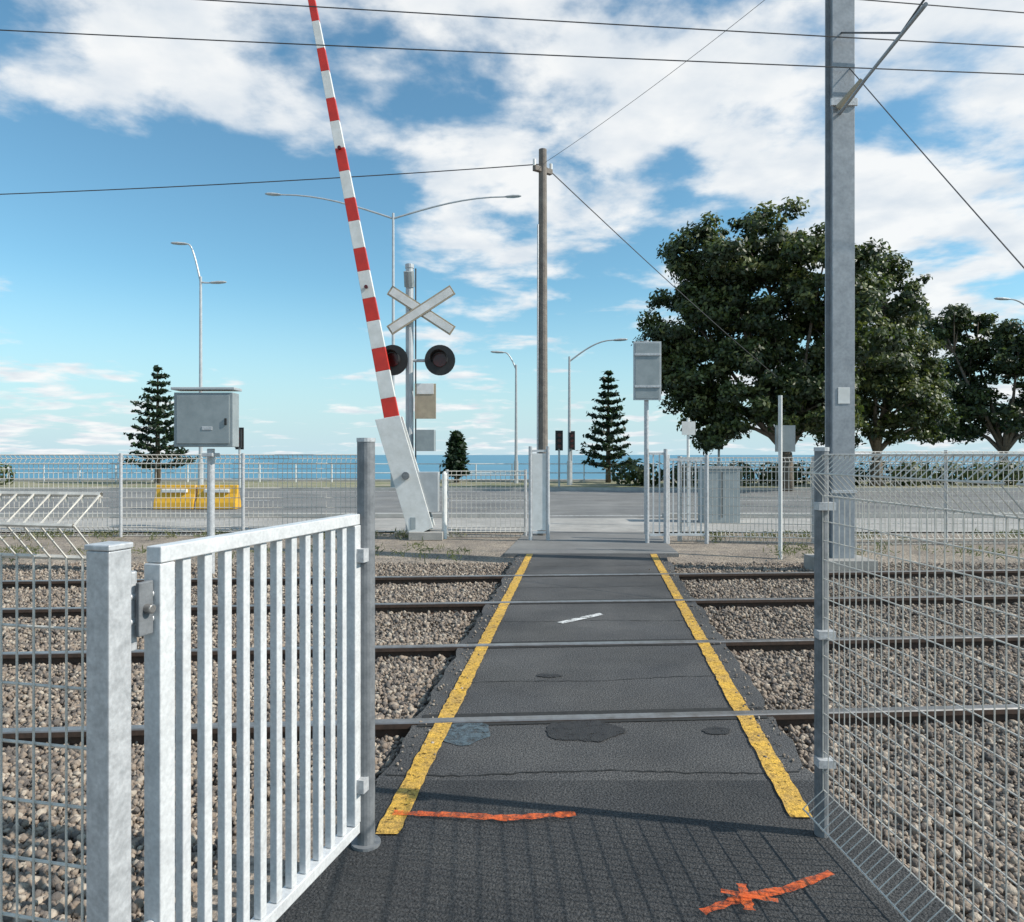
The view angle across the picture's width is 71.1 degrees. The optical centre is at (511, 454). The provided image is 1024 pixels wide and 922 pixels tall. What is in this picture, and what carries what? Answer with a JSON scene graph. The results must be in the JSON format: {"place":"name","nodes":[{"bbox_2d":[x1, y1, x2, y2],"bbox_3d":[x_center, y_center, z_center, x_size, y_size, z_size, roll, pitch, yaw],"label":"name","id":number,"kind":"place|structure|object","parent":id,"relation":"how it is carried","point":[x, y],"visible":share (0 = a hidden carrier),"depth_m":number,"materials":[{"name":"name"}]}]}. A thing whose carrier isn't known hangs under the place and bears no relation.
{"place":"outdoors","nodes":[
{"label":"outdoors","id":0,"kind":"place"},
{"bbox_2d":[0,491,1022,517],"bbox_3d":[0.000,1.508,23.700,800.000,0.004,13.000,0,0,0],"label":"road","id":1,"kind":"structure","parent":0,"point":[596,504],"depth_m":22.25,"materials":[{"name":"grey asphalt"}]},
{"bbox_2d":[153,485,240,508],"bbox_3d":[-8.771,1.170,20.000,2.283,0.660,0.436,0,0,0],"label":"road barrier","id":2,"kind":"object","parent":1,"relation":"on","point":[198,498],"visible":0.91,"depth_m":19.85,"materials":[{"name":"yellow plastic"}]},
{"bbox_2d":[0,532,1023,921],"bbox_3d":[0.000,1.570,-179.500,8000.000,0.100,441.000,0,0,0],"label":"ground","id":3,"kind":"structure","parent":0,"point":[492,550],"depth_m":11.20,"materials":[{"name":"grey gravel"}]},
{"bbox_2d":[0,453,356,536],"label":"fence","id":4,"kind":"object","parent":3,"relation":"on","point":[121,458],"visible":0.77,"depth_m":13.33,"materials":[{"name":"metal"}]},
{"bbox_2d":[171,387,241,573],"bbox_3d":[-4.087,0.402,9.600,0.840,2.595,0.280,0,0,0],"label":"signal control box","id":5,"kind":"object","parent":3,"relation":"on","point":[206,416],"visible":0.89,"depth_m":9.48,"materials":[{"name":"grey metal"}]},
{"bbox_2d":[308,0,443,539],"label":"boom gate","id":6,"kind":"structure","parent":3,"relation":"on","point":[418,492],"depth_m":12.95,"materials":[{"name":"white metal"}]},
{"bbox_2d":[386,263,455,535],"bbox_3d":[-1.801,-1.025,13.525,1.481,5.178,0.650,0,0,0],"label":"railway crossing signal","id":7,"kind":"object","parent":3,"relation":"on","point":[439,360],"visible":0.87,"depth_m":13.48,"materials":[{"name":"white paint"}]},
{"bbox_2d":[442,471,446,538],"bbox_3d":[-1.226,0.950,13.000,0.086,1.300,0.090,0,0,0],"label":"bollard","id":8,"kind":"object","parent":3,"relation":"on","point":[444,501],"visible":0.83,"depth_m":12.96,"materials":[{"name":"white metal"}]},
{"bbox_2d":[445,469,526,536],"bbox_3d":[-0.475,0.985,13.189,1.507,1.430,0.153,0,0,0],"label":"fence","id":9,"kind":"object","parent":3,"relation":"on","point":[500,498],"visible":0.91,"depth_m":13.20,"materials":[{"name":"metal"}]},
{"bbox_2d":[0,479,1009,480],"bbox_3d":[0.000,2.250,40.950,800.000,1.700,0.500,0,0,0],"label":"sea wall","id":10,"kind":"structure","parent":3,"relation":"on","point":[288,480],"depth_m":40.70,"materials":[{"name":"concrete"}]},
{"bbox_2d":[0,518,1022,531],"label":"footpath","id":11,"kind":"structure","parent":3,"relation":"on","point":[577,524],"depth_m":15.38,"materials":[{"name":"concrete"}]},
{"bbox_2d":[697,467,741,522],"bbox_3d":[4.614,0.877,16.000,0.860,1.245,0.560,0,0,0],"label":"electrical cabinet","id":12,"kind":"object","parent":11,"relation":"on","point":[718,482],"visible":0.72,"depth_m":15.75,"materials":[{"name":"grey metal"}]},
{"bbox_2d":[0,481,1022,487],"bbox_3d":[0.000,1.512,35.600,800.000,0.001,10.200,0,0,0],"label":"foreshore verge","id":13,"kind":"structure","parent":3,"relation":"on","point":[387,484],"depth_m":36.56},
{"bbox_2d":[122,365,197,482],"bbox_3d":[-18.638,-1.662,38.177,4.036,6.324,3.726,0,0,0],"label":"norfolk pine tree","id":14,"kind":"object","parent":13,"relation":"on","point":[156,429],"visible":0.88,"depth_m":37.69,"materials":[{"name":"green plant"}]},
{"bbox_2d":[171,242,226,484],"bbox_3d":[-13.989,-3.954,32.000,2.477,11.109,0.260,0,0,0],"label":"street lamp","id":15,"kind":"object","parent":13,"relation":"on","point":[200,475],"visible":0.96,"depth_m":31.95,"materials":[{"name":"grey metal"}]},
{"bbox_2d":[235,427,243,487],"bbox_3d":[-11.780,0.183,30.830,0.360,2.734,0.440,0,0,0],"label":"traffic light","id":16,"kind":"object","parent":13,"relation":"on","point":[241,438],"visible":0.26,"depth_m":30.97,"materials":[{"name":"black paint"}]},
{"bbox_2d":[265,193,520,487],"bbox_3d":[-5.469,-5.233,33.000,11.791,13.666,0.260,0,0,0],"label":"street lamp","id":17,"kind":"object","parent":13,"relation":"on","point":[393,280],"visible":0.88,"depth_m":32.97,"materials":[{"name":"grey metal"}]},
{"bbox_2d":[439,430,470,481],"bbox_3d":[-3.103,0.046,39.494,1.838,2.908,1.592,0,0,0],"label":"norfolk pine tree","id":18,"kind":"object","parent":13,"relation":"on","point":[456,459],"visible":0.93,"depth_m":39.16,"materials":[{"name":"green plant"}]},
{"bbox_2d":[491,351,517,482],"bbox_3d":[-0.401,-1.960,38.000,1.469,7.120,0.260,0,0,0],"label":"street lamp","id":19,"kind":"object","parent":13,"relation":"on","point":[516,453],"visible":0.94,"depth_m":37.93,"materials":[{"name":"grey metal"}]},
{"bbox_2d":[0,460,1022,485],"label":"coastal shrubs","id":20,"kind":"object","parent":13,"relation":"on","point":[632,475],"visible":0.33,"depth_m":35.56,"materials":[{"name":"green plant"}]},
{"bbox_2d":[7,463,1015,481],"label":"foreshore railing","id":21,"kind":"object","parent":13,"relation":"on","point":[295,472],"visible":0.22,"depth_m":39.79,"materials":[{"name":"grey metal"}]},
{"bbox_2d":[555,430,562,486],"bbox_3d":[2.234,0.198,33.830,0.360,2.705,0.440,0,0,0],"label":"traffic light","id":22,"kind":"object","parent":13,"relation":"on","point":[558,440],"visible":0.94,"depth_m":33.95,"materials":[{"name":"black paint"}]},
{"bbox_2d":[569,431,574,460],"bbox_3d":[2.983,0.177,35.830,0.360,2.745,0.440,0,0,0],"label":"traffic light","id":23,"kind":"object","parent":13,"relation":"on","point":[572,440],"visible":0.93,"depth_m":35.78,"materials":[{"name":"black paint"}]},
{"bbox_2d":[567,338,627,484],"bbox_3d":[4.287,-2.126,36.000,3.046,7.452,0.260,0,0,0],"label":"street lamp","id":24,"kind":"object","parent":13,"relation":"on","point":[569,471],"visible":0.96,"depth_m":35.94,"materials":[{"name":"grey metal"}]},
{"bbox_2d":[576,370,641,482],"bbox_3d":[5.254,-1.561,38.845,3.665,6.121,3.093,0,0,0],"label":"norfolk pine tree","id":25,"kind":"object","parent":13,"relation":"on","point":[607,448],"visible":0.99,"depth_m":38.71,"materials":[{"name":"green plant"}]},
{"bbox_2d":[718,437,722,465],"bbox_3d":[8.946,0.183,30.830,0.360,2.734,0.440,0,0,0],"label":"traffic light","id":26,"kind":"object","parent":13,"relation":"on","point":[719,454],"visible":0.07,"depth_m":30.96,"materials":[{"name":"black paint"}]},
{"bbox_2d":[809,249,962,485],"bbox_3d":[18.114,-3.987,34.721,8.072,11.126,6.323,0,0,0],"label":"tree","id":27,"kind":"object","parent":13,"relation":"on","point":[910,384],"visible":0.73,"depth_m":33.65,"materials":[{"name":"green plant"}]},
{"bbox_2d":[994,297,1023,304],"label":"street lamp","id":28,"kind":"object","parent":13,"relation":"on","point":[1002,298],"visible":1,"depth_m":33.95,"materials":[{"name":"grey metal"}]},
{"bbox_2d":[0,513,1022,517],"bbox_3d":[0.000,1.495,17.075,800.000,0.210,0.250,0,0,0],"label":"kerb","id":29,"kind":"structure","parent":3,"relation":"on","point":[398,515],"depth_m":16.95,"materials":[{"name":"concrete"}]},
{"bbox_2d":[0,488,1022,490],"bbox_3d":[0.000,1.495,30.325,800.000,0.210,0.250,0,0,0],"label":"kerb","id":30,"kind":"structure","parent":3,"relation":"on","point":[581,489],"depth_m":30.20,"materials":[{"name":"concrete"}]},
{"bbox_2d":[0,526,1023,563],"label":"grass tufts","id":31,"kind":"object","parent":3,"relation":"on","point":[15,550],"visible":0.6,"depth_m":11.70,"materials":[{"name":"green plant"}]},
{"bbox_2d":[2,579,1023,778],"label":"railway sleepers","id":32,"kind":"object","parent":3,"relation":"on","point":[453,588],"visible":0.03,"depth_m":5.23,"materials":[{"name":"concrete"}]},
{"bbox_2d":[2,634,1023,670],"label":"railway rail","id":33,"kind":"object","parent":32,"relation":"on","point":[448,650],"visible":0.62,"depth_m":5.68,"materials":[{"name":"grey metal"}]},
{"bbox_2d":[2,594,1023,621],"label":"railway rail","id":34,"kind":"object","parent":32,"relation":"on","point":[394,608],"visible":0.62,"depth_m":7.32,"materials":[{"name":"grey metal"}]},
{"bbox_2d":[2,569,1023,589],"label":"railway rail","id":35,"kind":"object","parent":32,"relation":"on","point":[472,579],"visible":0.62,"depth_m":8.95,"materials":[{"name":"grey metal"}]},
{"bbox_2d":[3,704,1023,756],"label":"railway rail","id":36,"kind":"object","parent":32,"relation":"on","point":[402,727],"visible":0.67,"depth_m":4.10,"materials":[{"name":"grey metal"}]},
{"bbox_2d":[533,148,552,535],"bbox_3d":[0.574,-2.052,13.400,0.429,7.305,0.207,0,0,-17],"label":"utility pole","id":37,"kind":"object","parent":3,"relation":"on","point":[542,170],"visible":0.83,"depth_m":13.33,"materials":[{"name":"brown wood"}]},
{"bbox_2d":[0,164,538,194],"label":"overhead wire","id":38,"kind":"object","parent":37,"relation":"attached to","point":[266,181],"visible":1,"depth_m":13.39,"materials":[{"name":"black metal"}]},
{"bbox_2d":[546,1,762,161],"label":"overhead wire","id":39,"kind":"object","parent":37,"relation":"attached to","point":[662,79],"visible":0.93,"depth_m":11.64,"materials":[{"name":"black metal"}]},
{"bbox_2d":[553,173,782,381],"bbox_3d":[7.572,-3.787,23.700,0.020,3.320,24.908,0,0,34],"label":"overhead wire","id":40,"kind":"object","parent":37,"relation":"attached to","point":[652,266],"visible":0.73,"depth_m":17.30,"materials":[{"name":"black metal"}]},
{"bbox_2d":[276,780,960,921],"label":"path apron","id":41,"kind":"object","parent":3,"relation":"on","point":[648,850],"visible":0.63,"depth_m":2.64,"materials":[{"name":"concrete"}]},
{"bbox_2d":[84,541,155,921],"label":"gate post","id":42,"kind":"object","parent":41,"relation":"on","point":[120,610],"visible":1,"depth_m":1.64,"materials":[{"name":"metal"}]},
{"bbox_2d":[144,514,360,921],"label":"pedestrian gate","id":43,"kind":"structure","parent":42,"relation":"attached to","point":[167,769],"depth_m":2.12,"materials":[{"name":"metal"}]},
{"bbox_2d":[351,438,380,851],"bbox_3d":[-0.563,0.818,2.756,0.111,1.765,0.121,0,0,16],"label":"fence post","id":44,"kind":"object","parent":41,"relation":"on","point":[366,839],"visible":0.82,"depth_m":2.73,"materials":[{"name":"metal"}]},
{"bbox_2d":[392,810,575,820],"bbox_3d":[-0.116,1.486,2.952,0.761,0.003,0.085,0,0,2],"label":"orange paint mark","id":45,"kind":"object","parent":41,"relation":"on","point":[501,817],"visible":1,"depth_m":2.95,"materials":[{"name":"orange paint"}]},
{"bbox_2d":[699,870,831,910],"bbox_3d":[0.878,1.482,2.441,0.562,0.010,0.145,0,0,-21],"label":"orange paint mark","id":46,"kind":"object","parent":41,"relation":"on","point":[747,896],"visible":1,"depth_m":2.43,"materials":[{"name":"orange paint"}]},
{"bbox_2d":[814,447,835,837],"bbox_3d":[1.222,0.835,2.817,0.066,1.730,0.084,0,0,0],"label":"fence post","id":47,"kind":"object","parent":41,"relation":"on","point":[820,762],"visible":0.84,"depth_m":2.81,"materials":[{"name":"metal"}]},
{"bbox_2d":[633,341,660,533],"bbox_3d":[2.546,-0.280,13.532,0.520,3.760,0.184,0,0,0],"label":"sign board","id":48,"kind":"object","parent":3,"relation":"on","point":[646,371],"visible":0.82,"depth_m":13.46,"materials":[{"name":"metal"}]},
{"bbox_2d":[668,455,708,543],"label":"pedestrian gate","id":49,"kind":"structure","parent":3,"relation":"on","point":[705,459],"depth_m":12.24,"materials":[{"name":"metal"}]},
{"bbox_2d":[682,418,694,525],"bbox_3d":[3.686,0.414,14.989,0.280,2.371,0.078,0,0,0],"label":"sign post","id":50,"kind":"object","parent":3,"relation":"on","point":[688,427],"visible":0.72,"depth_m":14.97,"materials":[{"name":"grey metal"}]},
{"bbox_2d":[677,456,813,543],"bbox_3d":[4.050,0.860,12.399,2.315,1.680,0.173,0,0,10],"label":"fence","id":51,"kind":"object","parent":3,"relation":"on","point":[811,515],"visible":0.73,"depth_m":12.37,"materials":[{"name":"metal"}]},
{"bbox_2d":[631,196,908,490],"bbox_3d":[10.391,-4.605,30.288,10.590,12.360,7.304,0,0,0],"label":"tree","id":52,"kind":"object","parent":3,"relation":"on","point":[725,277],"visible":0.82,"depth_m":29.21,"materials":[{"name":"green plant"}]},
{"bbox_2d":[775,395,794,559],"bbox_3d":[4.135,0.353,10.815,0.300,2.495,0.090,0,0,0],"label":"sign post","id":53,"kind":"object","parent":3,"relation":"on","point":[784,438],"visible":0.94,"depth_m":10.80,"materials":[{"name":"grey metal"}]},
{"bbox_2d":[804,0,927,570],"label":"catenary mast","id":54,"kind":"object","parent":3,"relation":"on","point":[842,88],"visible":0.77,"depth_m":9.68,"materials":[{"name":"metal"}]},
{"bbox_2d":[0,29,1023,74],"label":"overhead wire","id":55,"kind":"object","parent":54,"relation":"attached to","point":[510,53],"visible":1,"depth_m":9.59,"materials":[{"name":"black metal"}]},
{"bbox_2d":[203,0,1023,47],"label":"overhead wire","id":56,"kind":"object","parent":54,"relation":"attached to","point":[613,24],"visible":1,"depth_m":9.59,"materials":[{"name":"black metal"}]},
{"bbox_2d":[849,68,1023,268],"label":"overhead wire","id":57,"kind":"object","parent":54,"relation":"attached to","point":[1002,243],"visible":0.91,"depth_m":8.09,"materials":[{"name":"black metal"}]},
{"bbox_2d":[864,0,1023,12],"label":"overhead wire","id":58,"kind":"object","parent":54,"relation":"attached to","point":[946,6],"visible":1,"depth_m":8.99,"materials":[{"name":"black metal"}]},
{"bbox_2d":[802,453,1023,921],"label":"fence","id":59,"kind":"object","parent":3,"relation":"on","point":[994,455],"visible":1,"depth_m":2.16,"materials":[{"name":"metal"}]},
{"bbox_2d":[855,450,1023,543],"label":"fence","id":60,"kind":"object","parent":3,"relation":"on","point":[945,494],"visible":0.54,"depth_m":12.11,"materials":[{"name":"metal"}]},
{"bbox_2d":[917,303,1023,462],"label":"tree","id":61,"kind":"object","parent":3,"relation":"on","point":[973,394],"visible":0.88,"depth_m":41.98,"materials":[{"name":"green plant"}]},
{"bbox_2d":[1016,477,1023,492],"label":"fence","id":62,"kind":"object","parent":3,"relation":"on","point":[1018,484],"visible":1,"depth_m":1.70,"materials":[{"name":"metal"}]},
{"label":"concrete plinth","id":63,"kind":"object","parent":3,"relation":"on","visible":0},
{"bbox_2d":[0,491,102,921],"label":"fence","id":64,"kind":"object","parent":63,"relation":"on","point":[66,628],"visible":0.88,"depth_m":1.82,"materials":[{"name":"metal"}]},
{"bbox_2d":[0,455,1023,478],"bbox_3d":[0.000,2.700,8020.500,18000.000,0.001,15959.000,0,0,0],"label":"sea","id":65,"kind":"structure","parent":0,"point":[437,459],"depth_m":181.84,"materials":[{"name":"liquid"}]},
{"bbox_2d":[0,0,1023,454],"label":"sky","id":66,"kind":"structure","parent":0,"point":[96,293],"materials":[{"name":"blue"}]},
{"bbox_2d":[2,556,1023,921],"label":"ballast gravel","id":67,"kind":"structure","parent":0,"point":[790,664],"depth_m":4.59,"materials":[{"name":"grey gravel"}]},
{"bbox_2d":[375,532,813,784],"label":"pedestrian path","id":68,"kind":"structure","parent":0,"point":[678,746],"depth_m":4.72,"materials":[{"name":"grey asphalt"}]},
{"bbox_2d":[375,554,532,833],"bbox_3d":[-0.112,1.491,6.810,0.105,0.001,8.025,0,0,5],"label":"yellow line","id":69,"kind":"object","parent":68,"relation":"on","point":[396,822],"visible":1,"depth_m":3.81,"materials":[{"name":"paint"}]},
{"bbox_2d":[529,446,549,539],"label":"pedestrian gate","id":70,"kind":"structure","parent":68,"relation":"on","point":[539,491],"depth_m":12.59,"materials":[{"name":"metal"}]},
{"bbox_2d":[559,613,600,622],"bbox_3d":[0.641,1.494,6.562,0.569,0.001,0.080,0,0,-42],"label":"paint mark","id":71,"kind":"object","parent":68,"relation":"on","point":[576,619],"visible":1,"depth_m":6.54,"materials":[{"name":"white paint"}]},
{"bbox_2d":[385,565,799,775],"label":"asphalt patches","id":72,"kind":"object","parent":68,"relation":"on","point":[599,729],"visible":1,"depth_m":3.87,"materials":[{"name":"black asphalt"}]},
{"bbox_2d":[645,449,667,543],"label":"pedestrian gate","id":73,"kind":"structure","parent":68,"relation":"on","point":[647,533],"depth_m":12.18,"materials":[{"name":"metal"}]},
{"bbox_2d":[651,554,811,816],"bbox_3d":[1.661,1.491,6.875,0.105,0.001,7.916,0,0,7],"label":"yellow line","id":74,"kind":"object","parent":68,"relation":"on","point":[787,793],"visible":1,"depth_m":3.98,"materials":[{"name":"paint"}]}
]}

